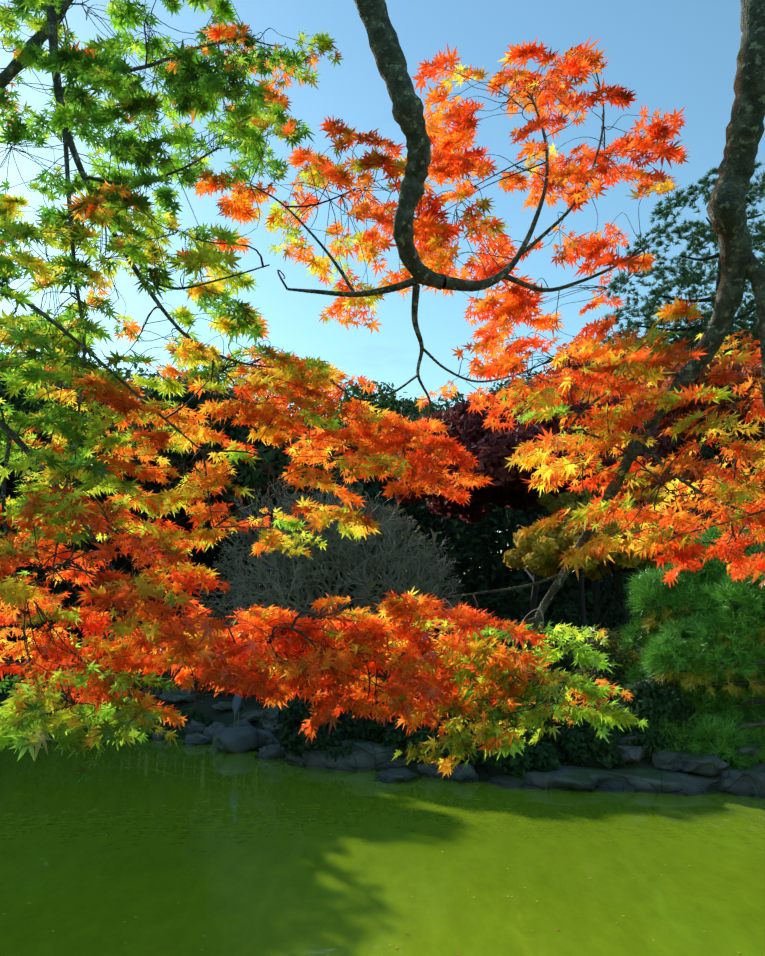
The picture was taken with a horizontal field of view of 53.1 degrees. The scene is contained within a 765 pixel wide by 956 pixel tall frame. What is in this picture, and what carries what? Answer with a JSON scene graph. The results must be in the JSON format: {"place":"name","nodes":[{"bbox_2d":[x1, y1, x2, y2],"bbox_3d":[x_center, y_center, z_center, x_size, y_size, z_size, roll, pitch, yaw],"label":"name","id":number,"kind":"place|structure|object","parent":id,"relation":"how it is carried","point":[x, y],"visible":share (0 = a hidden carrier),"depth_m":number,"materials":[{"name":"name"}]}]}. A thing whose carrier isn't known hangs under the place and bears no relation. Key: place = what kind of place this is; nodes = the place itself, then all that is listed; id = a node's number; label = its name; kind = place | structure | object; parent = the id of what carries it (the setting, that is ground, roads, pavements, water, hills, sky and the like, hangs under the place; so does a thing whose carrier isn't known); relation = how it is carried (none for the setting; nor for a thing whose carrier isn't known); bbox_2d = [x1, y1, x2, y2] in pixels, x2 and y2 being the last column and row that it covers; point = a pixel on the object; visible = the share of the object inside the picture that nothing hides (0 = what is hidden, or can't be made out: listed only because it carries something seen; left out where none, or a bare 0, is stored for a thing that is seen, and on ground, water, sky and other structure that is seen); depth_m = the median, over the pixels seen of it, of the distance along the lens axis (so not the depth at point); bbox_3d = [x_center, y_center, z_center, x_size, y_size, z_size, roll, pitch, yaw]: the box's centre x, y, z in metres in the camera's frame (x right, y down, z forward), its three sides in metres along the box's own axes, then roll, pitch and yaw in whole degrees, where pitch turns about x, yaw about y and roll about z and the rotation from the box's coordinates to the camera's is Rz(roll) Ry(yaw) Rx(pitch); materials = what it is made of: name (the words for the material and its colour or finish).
{"place":"outdoors","nodes":[
{"label":"outdoors","id":0,"kind":"place"},
{"bbox_2d":[1,543,41,583],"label":"bank tree","id":1,"kind":"object","parent":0,"point":[28,568],"visible":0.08,"depth_m":17.37,"materials":[{"name":"green plant"}]},
{"bbox_2d":[0,482,48,577],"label":"bank tree","id":2,"kind":"object","parent":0,"point":[9,492],"visible":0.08,"depth_m":13.47,"materials":[{"name":"green plant"}]},
{"bbox_2d":[1,359,196,507],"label":"evergreen tree","id":3,"kind":"object","parent":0,"point":[135,458],"depth_m":16.78,"materials":[{"name":"green plant"}]},
{"bbox_2d":[80,371,322,523],"bbox_3d":[-4.552,-0.827,19.254,6.137,3.685,6.838,0,-10,-1],"label":"evergreen tree","id":4,"kind":"object","parent":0,"point":[234,433],"visible":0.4,"depth_m":17.44,"materials":[{"name":"green plant"}]},
{"bbox_2d":[4,816,759,954],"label":"floating leaves","id":5,"kind":"object","parent":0,"point":[409,884],"visible":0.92,"depth_m":4.47,"materials":[{"name":"yellow plant"}]},
{"bbox_2d":[0,719,764,955],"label":"pond water","id":6,"kind":"structure","parent":0,"point":[270,874],"depth_m":5.46,"materials":[{"name":"green liquid"}]},
{"bbox_2d":[213,692,258,753],"bbox_3d":[-1.908,3.120,9.992,0.613,0.962,0.527,0,-10,-1],"label":"heron","id":7,"kind":"object","parent":6,"relation":"in","point":[237,740],"visible":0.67,"depth_m":9.85},
{"bbox_2d":[0,0,764,571],"label":"sky","id":8,"kind":"structure","parent":0,"point":[677,54],"materials":[{"name":"blue"}]},
{"bbox_2d":[3,604,762,793],"bbox_3d":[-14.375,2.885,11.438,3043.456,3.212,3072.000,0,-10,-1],"label":"ground","id":9,"kind":"structure","parent":0,"point":[205,704],"depth_m":11.63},
{"bbox_2d":[0,660,15,694],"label":"shrub","id":10,"kind":"object","parent":9,"relation":"on","point":[4,675],"visible":0.04,"depth_m":15.19,"materials":[{"name":"green plant"}]},
{"bbox_2d":[0,624,34,686],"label":"shrub","id":11,"kind":"object","parent":9,"relation":"on","point":[11,656],"visible":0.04,"depth_m":15.42,"materials":[{"name":"green plant"}]},
{"bbox_2d":[0,574,83,627],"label":"hedge","id":12,"kind":"object","parent":9,"relation":"on","point":[72,596],"visible":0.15,"depth_m":18.73,"materials":[{"name":"green plant"}]},
{"bbox_2d":[0,346,110,494],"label":"evergreen tree","id":13,"kind":"object","parent":9,"relation":"on","point":[21,407],"visible":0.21,"depth_m":12.48,"materials":[{"name":"green plant"}]},
{"bbox_2d":[0,646,157,718],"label":"shrub","id":14,"kind":"object","parent":9,"relation":"on","point":[10,686],"visible":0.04,"depth_m":13.15,"materials":[{"name":"green plant"}]},
{"bbox_2d":[44,667,115,718],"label":"shrub","id":15,"kind":"object","parent":9,"relation":"on","point":[63,694],"depth_m":12.98,"materials":[{"name":"green plant"}]},
{"bbox_2d":[36,565,158,636],"bbox_3d":[-6.930,3.068,19.164,3.254,1.841,3.477,0,-10,-1],"label":"hedge","id":16,"kind":"object","parent":9,"relation":"on","point":[66,605],"visible":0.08,"depth_m":18.69,"materials":[{"name":"green plant"}]},
{"bbox_2d":[134,708,212,739],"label":"rocks","id":17,"kind":"object","parent":9,"relation":"on","point":[194,715],"visible":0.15,"depth_m":11.11,"materials":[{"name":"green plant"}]},
{"bbox_2d":[156,554,293,624],"bbox_3d":[-3.995,2.972,20.003,4.239,2.014,2.972,-6,-12,32],"label":"hedge","id":18,"kind":"object","parent":9,"relation":"on","point":[208,597],"visible":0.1,"depth_m":19.36,"materials":[{"name":"green plant"}]},
{"bbox_2d":[276,592,351,623],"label":"hedge","id":19,"kind":"object","parent":9,"relation":"on","point":[316,598],"visible":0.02,"depth_m":19.04,"materials":[{"name":"green plant"}]},
{"bbox_2d":[296,706,372,750],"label":"low shrub","id":20,"kind":"object","parent":9,"relation":"on","point":[333,744],"depth_m":8.95,"materials":[{"name":"green plant"}]},
{"bbox_2d":[272,686,398,761],"bbox_3d":[-0.414,2.963,9.445,1.874,0.933,1.751,0,-10,-1],"label":"shrub","id":21,"kind":"object","parent":9,"relation":"on","point":[296,712],"visible":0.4,"depth_m":8.89,"materials":[{"name":"green plant"}]},
{"bbox_2d":[218,491,469,623],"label":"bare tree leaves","id":22,"kind":"object","parent":9,"relation":"on","point":[354,543],"visible":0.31,"depth_m":13.10,"materials":[{"name":"grey plant"}]},
{"bbox_2d":[5,607,687,705],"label":"garden ground cover shrubs","id":23,"kind":"object","parent":9,"relation":"on","point":[615,627],"visible":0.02,"depth_m":15.51,"materials":[{"name":"green plant"}]},
{"bbox_2d":[44,380,661,596],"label":"forest trees","id":24,"kind":"object","parent":9,"relation":"on","point":[480,528],"visible":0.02,"depth_m":42.46,"materials":[{"name":"green plant"}]},
{"bbox_2d":[303,381,443,486],"bbox_3d":[-0.171,-1.480,30.582,8.709,4.041,7.244,0,-10,-1],"label":"evergreen tree","id":25,"kind":"object","parent":9,"relation":"on","point":[380,401],"visible":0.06,"depth_m":29.03,"materials":[{"name":"green plant"}]},
{"bbox_2d":[1,436,762,642],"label":"forest understory shrubs","id":26,"kind":"object","parent":9,"relation":"on","point":[455,549],"visible":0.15,"depth_m":21.56,"materials":[{"name":"green plant"}]},
{"bbox_2d":[0,0,764,781],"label":"maple","id":27,"kind":"object","parent":9,"relation":"on","point":[26,336],"depth_m":2.52,"materials":[{"name":"orange plant"}]},
{"bbox_2d":[4,402,763,658],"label":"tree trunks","id":28,"kind":"object","parent":9,"relation":"on","point":[597,603],"visible":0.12,"depth_m":15.69,"materials":[{"name":"brown plant"}]},
{"bbox_2d":[388,381,662,523],"bbox_3d":[2.770,-0.505,15.798,5.569,2.561,6.014,0,-10,-1],"label":"dark red maple tree","id":29,"kind":"object","parent":28,"relation":"attached to","point":[490,449],"visible":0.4,"depth_m":14.29,"materials":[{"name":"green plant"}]},
{"bbox_2d":[536,481,644,516],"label":"shrub","id":30,"kind":"object","parent":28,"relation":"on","point":[552,504],"visible":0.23,"depth_m":13.15,"materials":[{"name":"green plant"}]},
{"bbox_2d":[602,394,677,466],"bbox_3d":[4.749,-0.913,17.378,3.572,1.990,3.488,9,-14,-42],"label":"dark red maple tree","id":31,"kind":"object","parent":28,"relation":"on","point":[664,444],"visible":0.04,"depth_m":16.55,"materials":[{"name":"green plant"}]},
{"bbox_2d":[609,355,763,443],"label":"red maple tree","id":32,"kind":"object","parent":28,"relation":"attached to","point":[742,370],"visible":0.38,"depth_m":20.37,"materials":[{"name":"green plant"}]},
{"bbox_2d":[620,459,764,516],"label":"shrub","id":33,"kind":"object","parent":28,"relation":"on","point":[670,477],"visible":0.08,"depth_m":12.07,"materials":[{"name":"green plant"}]},
{"bbox_2d":[13,321,763,636],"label":"forest trees","id":34,"kind":"object","parent":9,"relation":"on","point":[714,450],"visible":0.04,"depth_m":26.86,"materials":[{"name":"green plant"}]},
{"bbox_2d":[489,337,718,455],"bbox_3d":[9.744,-3.144,35.344,11.990,6.049,12.046,0,-10,-1],"label":"evergreen tree","id":35,"kind":"object","parent":34,"relation":"on","point":[505,384],"visible":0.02,"depth_m":33.56,"materials":[{"name":"green plant"}]},
{"bbox_2d":[671,301,763,449],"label":"evergreen tree","id":36,"kind":"object","parent":34,"relation":"on","point":[749,324],"visible":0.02,"depth_m":30.13,"materials":[{"name":"green plant"}]},
{"bbox_2d":[367,576,497,635],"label":"hedge","id":37,"kind":"object","parent":9,"relation":"on","point":[459,591],"visible":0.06,"depth_m":17.42,"materials":[{"name":"green plant"}]},
{"bbox_2d":[373,696,494,763],"bbox_3d":[0.781,2.727,8.927,1.847,1.069,1.541,0,-10,-1],"label":"low shrub","id":38,"kind":"object","parent":9,"relation":"on","point":[394,736],"visible":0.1,"depth_m":8.50,"materials":[{"name":"green plant"}]},
{"bbox_2d":[405,714,472,766],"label":"maple leaves","id":39,"kind":"object","parent":9,"relation":"on","point":[415,761],"depth_m":8.52,"materials":[{"name":"green plant"}]},
{"bbox_2d":[484,734,545,776],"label":"shrub","id":40,"kind":"object","parent":9,"relation":"on","point":[492,771],"visible":0.02,"depth_m":8.12,"materials":[{"name":"green plant"}]},
{"bbox_2d":[463,699,569,777],"bbox_3d":[1.444,2.801,8.333,1.186,0.893,0.965,0,-10,-1],"label":"shrub","id":41,"kind":"object","parent":9,"relation":"on","point":[545,758],"visible":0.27,"depth_m":7.96,"materials":[{"name":"green plant"}]},
{"bbox_2d":[461,582,592,649],"bbox_3d":[3.382,3.589,19.768,3.669,1.854,3.820,0,-10,-1],"label":"hedge","id":42,"kind":"object","parent":9,"relation":"on","point":[562,611],"visible":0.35,"depth_m":19.05,"materials":[{"name":"green plant"}]},
{"bbox_2d":[528,647,580,730],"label":"dome shrub","id":43,"kind":"object","parent":9,"relation":"on","point":[566,661],"visible":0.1,"depth_m":9.79,"materials":[{"name":"green plant"}]},
{"bbox_2d":[547,671,569,729],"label":"dome shrub","id":44,"kind":"object","parent":9,"relation":"on","point":[559,708],"visible":0.02,"depth_m":9.65,"materials":[{"name":"green plant"}]},
{"bbox_2d":[503,500,715,580],"bbox_3d":[3.362,0.904,11.482,3.040,1.176,3.106,0,-10,-1],"label":"shrub","id":45,"kind":"object","parent":9,"relation":"on","point":[536,552],"visible":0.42,"depth_m":10.88,"materials":[{"name":"yellow plant"}]},
{"bbox_2d":[545,573,673,628],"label":"hedge","id":46,"kind":"object","parent":9,"relation":"on","point":[588,595],"visible":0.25,"depth_m":19.68,"materials":[{"name":"green plant"}]},
{"bbox_2d":[614,677,699,755],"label":"shrub","id":47,"kind":"object","parent":9,"relation":"on","point":[651,699],"visible":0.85,"depth_m":8.14,"materials":[{"name":"green plant"}]},
{"bbox_2d":[635,719,678,758],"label":"shrub","id":48,"kind":"object","parent":9,"relation":"on","point":[648,753],"visible":0.02,"depth_m":8.11,"materials":[{"name":"green plant"}]},
{"bbox_2d":[604,158,764,545],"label":"tree","id":49,"kind":"object","parent":9,"relation":"on","point":[685,277],"depth_m":29.01,"materials":[{"name":"green plant"}]},
{"bbox_2d":[611,521,764,769],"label":"bright pine","id":50,"kind":"object","parent":9,"relation":"on","point":[698,636],"depth_m":8.37,"materials":[{"name":"green plant"}]},
{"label":"leaf litter on the ground","id":51,"kind":"structure","parent":0,"visible":0},
{"bbox_2d":[102,632,247,693],"bbox_3d":[-3.987,3.554,14.621,4.227,1.252,0.090,-6,-12,31],"label":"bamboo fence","id":52,"kind":"object","parent":51,"relation":"on","point":[112,637],"depth_m":14.77,"materials":[{"name":"brown wood"}]},
{"bbox_2d":[195,477,471,658],"bbox_3d":[-0.902,1.942,14.269,5.356,3.998,5.469,0,-10,-1],"label":"bare shrub","id":53,"kind":"object","parent":51,"relation":"on","point":[372,550],"visible":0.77,"depth_m":12.95,"materials":[{"name":"grey plant"}]},
{"bbox_2d":[0,674,764,798],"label":"shore rocks","id":54,"kind":"object","parent":51,"relation":"on","point":[372,755],"visible":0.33,"depth_m":7.96,"materials":[{"name":"grey stone"}]},
{"bbox_2d":[560,701,625,769],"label":"shrub","id":55,"kind":"object","parent":51,"relation":"on","point":[581,741],"visible":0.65,"depth_m":8.06,"materials":[{"name":"green plant"}]},
{"bbox_2d":[559,627,640,727],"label":"yellowish shrub","id":56,"kind":"object","parent":51,"relation":"on","point":[611,649],"depth_m":9.17,"materials":[{"name":"green plant"}]}
]}

